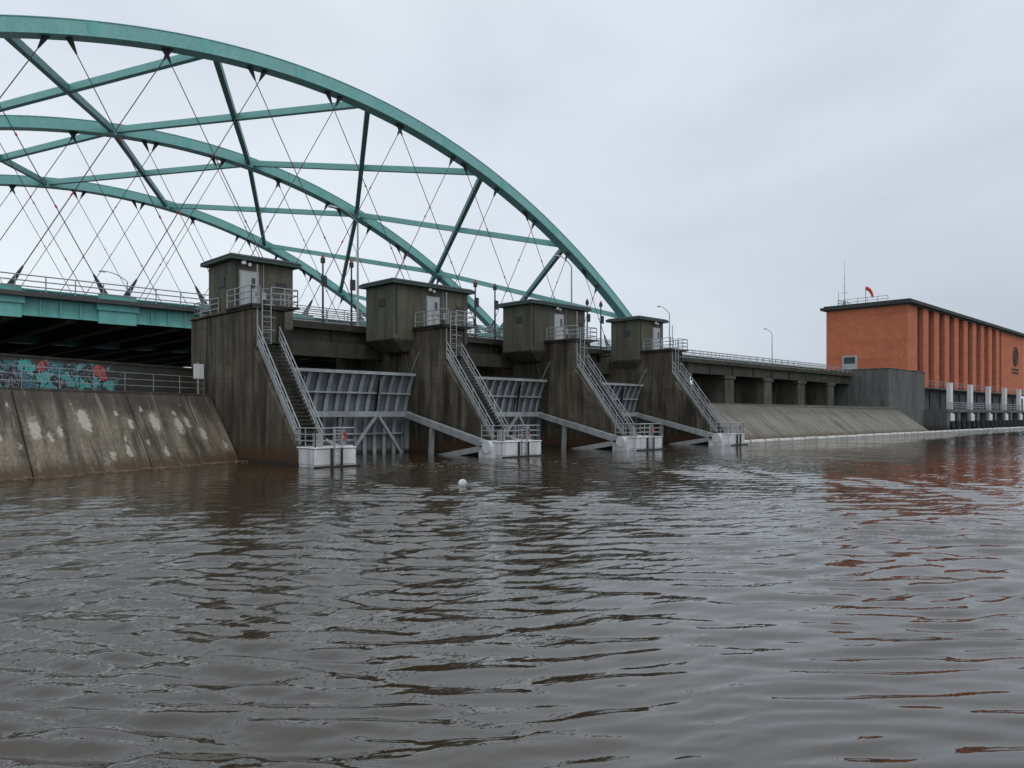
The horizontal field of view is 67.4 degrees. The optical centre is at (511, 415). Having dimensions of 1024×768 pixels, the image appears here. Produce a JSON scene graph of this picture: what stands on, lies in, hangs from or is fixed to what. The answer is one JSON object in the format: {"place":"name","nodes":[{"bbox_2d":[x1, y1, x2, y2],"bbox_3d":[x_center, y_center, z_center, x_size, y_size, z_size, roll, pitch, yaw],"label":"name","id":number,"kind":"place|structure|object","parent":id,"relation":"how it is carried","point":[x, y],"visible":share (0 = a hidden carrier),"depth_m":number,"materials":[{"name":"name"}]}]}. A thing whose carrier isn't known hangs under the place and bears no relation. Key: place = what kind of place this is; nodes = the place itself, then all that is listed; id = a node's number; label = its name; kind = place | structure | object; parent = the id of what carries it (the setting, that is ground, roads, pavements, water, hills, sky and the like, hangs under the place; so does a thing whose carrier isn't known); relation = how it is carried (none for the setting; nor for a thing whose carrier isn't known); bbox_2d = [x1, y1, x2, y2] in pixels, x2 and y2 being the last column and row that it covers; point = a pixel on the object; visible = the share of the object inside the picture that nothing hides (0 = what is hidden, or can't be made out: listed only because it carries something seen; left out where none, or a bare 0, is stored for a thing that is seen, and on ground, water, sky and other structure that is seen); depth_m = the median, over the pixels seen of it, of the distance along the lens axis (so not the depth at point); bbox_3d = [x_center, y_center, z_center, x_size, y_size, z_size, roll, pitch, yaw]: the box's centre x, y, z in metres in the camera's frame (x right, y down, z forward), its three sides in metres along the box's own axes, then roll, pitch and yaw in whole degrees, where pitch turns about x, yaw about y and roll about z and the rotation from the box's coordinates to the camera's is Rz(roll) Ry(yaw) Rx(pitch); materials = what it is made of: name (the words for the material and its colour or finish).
{"place":"outdoors","nodes":[
{"label":"outdoors","id":0,"kind":"place"},
{"bbox_2d":[0,428,1023,767],"bbox_3d":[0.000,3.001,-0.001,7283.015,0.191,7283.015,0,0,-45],"label":"water","id":1,"kind":"structure","parent":0,"point":[848,602],"depth_m":11.79,"materials":[{"name":"liquid"}]},
{"bbox_2d":[189,265,359,467],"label":"barrier pier","id":2,"kind":"structure","parent":1,"relation":"in","point":[251,384],"depth_m":49.03,"materials":[{"name":"concrete"}]},
{"bbox_2d":[239,270,258,304],"bbox_3d":[-17.930,-8.490,52.422,1.380,2.720,0.167,0,0,-45],"label":"door","id":3,"kind":"structure","parent":2,"relation":"attached to","point":[247,278],"depth_m":52.36,"materials":[{"name":"paint"}]},
{"bbox_2d":[209,260,292,332],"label":"walls","id":4,"kind":"structure","parent":2,"relation":"on","point":[273,275],"depth_m":53.49,"materials":[{"name":"grey concrete"}]},
{"bbox_2d":[200,252,301,269],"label":"roof","id":5,"kind":"structure","parent":4,"relation":"on","point":[240,257],"depth_m":52.86,"materials":[{"name":"metal"}]},
{"bbox_2d":[219,261,286,305],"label":"wall fittings","id":6,"kind":"object","parent":4,"relation":"attached to","point":[222,283],"depth_m":52.70,"materials":[{"name":"white paint"}]},
{"bbox_2d":[0,458,576,481],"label":"drift debris","id":7,"kind":"object","parent":1,"relation":"on","point":[99,472],"visible":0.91,"depth_m":42.23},
{"bbox_2d":[294,352,496,463],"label":"tainter flood gate","id":8,"kind":"structure","parent":1,"relation":"in","point":[370,407],"depth_m":59.80,"materials":[{"name":"grey metal"}]},
{"bbox_2d":[372,292,544,457],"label":"barrier pier","id":9,"kind":"structure","parent":1,"relation":"in","point":[446,389],"depth_m":60.02,"materials":[{"name":"concrete"}]},
{"bbox_2d":[366,283,466,353],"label":"walls","id":10,"kind":"structure","parent":9,"relation":"on","point":[382,337],"depth_m":62.45,"materials":[{"name":"grey concrete"}]},
{"bbox_2d":[359,277,474,294],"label":"roof","id":11,"kind":"structure","parent":10,"relation":"on","point":[364,286],"depth_m":62.75,"materials":[{"name":"metal"}]},
{"bbox_2d":[378,285,463,333],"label":"wall fittings","id":12,"kind":"object","parent":10,"relation":"attached to","point":[381,302],"depth_m":62.14,"materials":[{"name":"white paint"}]},
{"bbox_2d":[426,296,439,325],"bbox_3d":[-6.527,-8.490,63.717,1.380,2.720,0.167,0,0,-45],"label":"door","id":13,"kind":"structure","parent":9,"relation":"attached to","point":[432,303],"depth_m":63.62,"materials":[{"name":"paint"}]},
{"bbox_2d":[475,361,629,450],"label":"tainter flood gate","id":14,"kind":"structure","parent":9,"relation":"attached to","point":[517,400],"depth_m":71.07,"materials":[{"name":"grey metal"}]},
{"bbox_2d":[458,477,466,485],"bbox_3d":[-2.106,2.857,32.679,0.380,0.465,0.380,0,0,-45],"label":"mooring buoy","id":15,"kind":"object","parent":1,"relation":"on","point":[462,482],"visible":0.78,"depth_m":32.55,"materials":[{"name":"white paint"}]},
{"bbox_2d":[500,325,665,450],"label":"barrier pier","id":16,"kind":"structure","parent":1,"relation":"in","point":[574,390],"depth_m":71.14,"materials":[{"name":"concrete"}]},
{"bbox_2d":[503,304,584,362],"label":"walls","id":17,"kind":"structure","parent":16,"relation":"on","point":[518,347],"depth_m":73.58,"materials":[{"name":"grey concrete"}]},
{"bbox_2d":[497,299,590,311],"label":"roof","id":18,"kind":"structure","parent":17,"relation":"on","point":[541,302],"depth_m":73.78,"materials":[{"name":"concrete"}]},
{"bbox_2d":[516,305,581,345],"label":"wall fittings","id":19,"kind":"object","parent":17,"relation":"attached to","point":[519,320],"depth_m":73.23,"materials":[{"name":"white paint"}]},
{"bbox_2d":[554,313,563,339],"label":"door","id":20,"kind":"structure","parent":16,"relation":"attached to","point":[559,320],"depth_m":74.72,"materials":[{"name":"paint"}]},
{"bbox_2d":[598,325,747,445],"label":"barrier pier","id":21,"kind":"structure","parent":1,"relation":"in","point":[669,392],"depth_m":82.23,"materials":[{"name":"concrete"}]},
{"bbox_2d":[611,320,662,368],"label":"walls","id":22,"kind":"structure","parent":21,"relation":"on","point":[625,352],"depth_m":85.35,"materials":[{"name":"grey concrete"}]},
{"bbox_2d":[605,315,668,323],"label":"roof","id":23,"kind":"structure","parent":22,"relation":"on","point":[646,318],"depth_m":85.21,"materials":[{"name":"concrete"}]},
{"bbox_2d":[624,320,662,355],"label":"wall fittings","id":24,"kind":"object","parent":22,"relation":"attached to","point":[627,333],"depth_m":84.99,"materials":[{"name":"white paint"}]},
{"bbox_2d":[652,327,659,349],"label":"door","id":25,"kind":"structure","parent":21,"relation":"attached to","point":[655,332],"depth_m":86.15,"materials":[{"name":"paint"}]},
{"bbox_2d":[602,363,724,444],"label":"tainter flood gate","id":26,"kind":"structure","parent":21,"relation":"attached to","point":[627,394],"depth_m":82.06,"materials":[{"name":"grey metal"}]},
{"bbox_2d":[744,427,1023,443],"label":"floating debris boom","id":27,"kind":"object","parent":1,"relation":"on","point":[821,437],"visible":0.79,"depth_m":104.55,"materials":[{"name":"white plastic"}]},
{"bbox_2d":[0,0,1023,409],"label":"sky","id":28,"kind":"structure","parent":0,"point":[720,165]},
{"bbox_2d":[194,297,851,405],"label":"barrier access road","id":29,"kind":"structure","parent":0,"point":[347,346],"depth_m":103.72,"materials":[{"name":"concrete"}]},
{"bbox_2d":[320,255,326,322],"bbox_3d":[-15.883,-10.475,64.495,0.600,5.950,0.600,0,0,-45],"label":"signal mast","id":30,"kind":"object","parent":29,"relation":"on","point":[323,277],"visible":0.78,"depth_m":64.40,"materials":[{"name":"black metal"}]},
{"bbox_2d":[328,205,358,325],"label":"street lamp","id":31,"kind":"object","parent":29,"relation":"on","point":[336,207],"visible":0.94,"depth_m":72.46,"materials":[{"name":"grey metal"}]},
{"bbox_2d":[349,260,355,325],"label":"signal mast","id":32,"kind":"object","parent":29,"relation":"on","point":[352,282],"visible":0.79,"depth_m":66.39,"materials":[{"name":"black metal"}]},
{"bbox_2d":[473,280,478,336],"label":"signal mast","id":33,"kind":"object","parent":29,"relation":"on","point":[476,302],"visible":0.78,"depth_m":76.51,"materials":[{"name":"black metal"}]},
{"bbox_2d":[493,284,498,338],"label":"signal mast","id":34,"kind":"object","parent":29,"relation":"on","point":[496,302],"visible":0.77,"depth_m":78.42,"materials":[{"name":"black metal"}]},
{"bbox_2d":[554,254,571,304],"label":"street lamp","id":35,"kind":"object","parent":29,"relation":"on","point":[555,255],"visible":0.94,"depth_m":94.13,"materials":[{"name":"grey metal"}]},
{"bbox_2d":[585,299,589,338],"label":"signal mast","id":36,"kind":"object","parent":29,"relation":"on","point":[587,304],"visible":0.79,"depth_m":88.70,"materials":[{"name":"black metal"}]},
{"bbox_2d":[599,301,603,349],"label":"signal mast","id":37,"kind":"object","parent":29,"relation":"on","point":[601,317],"visible":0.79,"depth_m":90.53,"materials":[{"name":"black metal"}]},
{"bbox_2d":[767,406,898,409],"bbox_3d":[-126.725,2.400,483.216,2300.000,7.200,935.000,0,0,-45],"label":"ground","id":38,"kind":"structure","parent":0,"point":[848,408],"depth_m":121.85,"materials":[{"name":"grey concrete"}]},
{"bbox_2d":[0,353,192,393],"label":"graffiti wall","id":39,"kind":"structure","parent":38,"relation":"on","point":[55,363],"depth_m":47.49,"materials":[{"name":"paint"}]},
{"bbox_2d":[0,387,238,479],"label":"concrete revetment","id":40,"kind":"object","parent":38,"relation":"on","point":[47,432],"visible":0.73,"depth_m":42.58,"materials":[{"name":"grey concrete"}]},
{"bbox_2d":[0,364,203,392],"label":"bank railing","id":41,"kind":"object","parent":40,"relation":"on","point":[93,383],"visible":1,"depth_m":44.67,"materials":[{"name":"grey metal"}]},
{"bbox_2d":[193,363,203,393],"bbox_3d":[-21.398,-2.450,52.381,0.700,2.300,0.140,0,0,-45],"label":"warning sign","id":42,"kind":"object","parent":40,"relation":"on","point":[198,371],"visible":1,"depth_m":52.37,"materials":[{"name":"white metal"}]},
{"bbox_2d":[0,14,825,369],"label":"network arch bridge","id":43,"kind":"structure","parent":38,"relation":"on","point":[106,326],"depth_m":100.36,"materials":[{"name":"teal metal"}]},
{"bbox_2d":[99,270,127,289],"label":"street lamp","id":44,"kind":"object","parent":43,"relation":"on","point":[115,274],"visible":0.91,"depth_m":102.32,"materials":[{"name":"grey metal"}]},
{"bbox_2d":[657,306,669,340],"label":"street lamp","id":45,"kind":"object","parent":43,"relation":"on","point":[669,320],"visible":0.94,"depth_m":144.72,"materials":[{"name":"grey metal"}]},
{"bbox_2d":[706,403,928,439],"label":"concrete revetment","id":46,"kind":"object","parent":38,"relation":"on","point":[762,421],"visible":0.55,"depth_m":103.72,"materials":[{"name":"grey concrete"}]},
{"bbox_2d":[820,295,1023,430],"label":"brick pumping station","id":47,"kind":"object","parent":38,"relation":"on","point":[929,367],"visible":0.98,"depth_m":155.47,"materials":[{"name":"orange brick"}]},
{"bbox_2d":[838,260,847,304],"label":"antenna mast","id":48,"kind":"object","parent":47,"relation":"on","point":[844,301],"visible":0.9,"depth_m":156.67,"materials":[{"name":"white metal"}]},
{"bbox_2d":[842,355,856,369],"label":"side door","id":49,"kind":"structure","parent":47,"relation":"in","point":[847,361],"depth_m":154.43,"materials":[{"name":"paint"}]},
{"bbox_2d":[865,286,873,302],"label":"windsock","id":50,"kind":"object","parent":47,"relation":"on","point":[867,288],"visible":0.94,"depth_m":153.92,"materials":[{"name":"fabric"}]},
{"bbox_2d":[917,308,999,391],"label":"recessed windows","id":51,"kind":"structure","parent":47,"relation":"in","point":[918,310],"depth_m":161.84,"materials":[{"name":"brown glass"}]}
]}

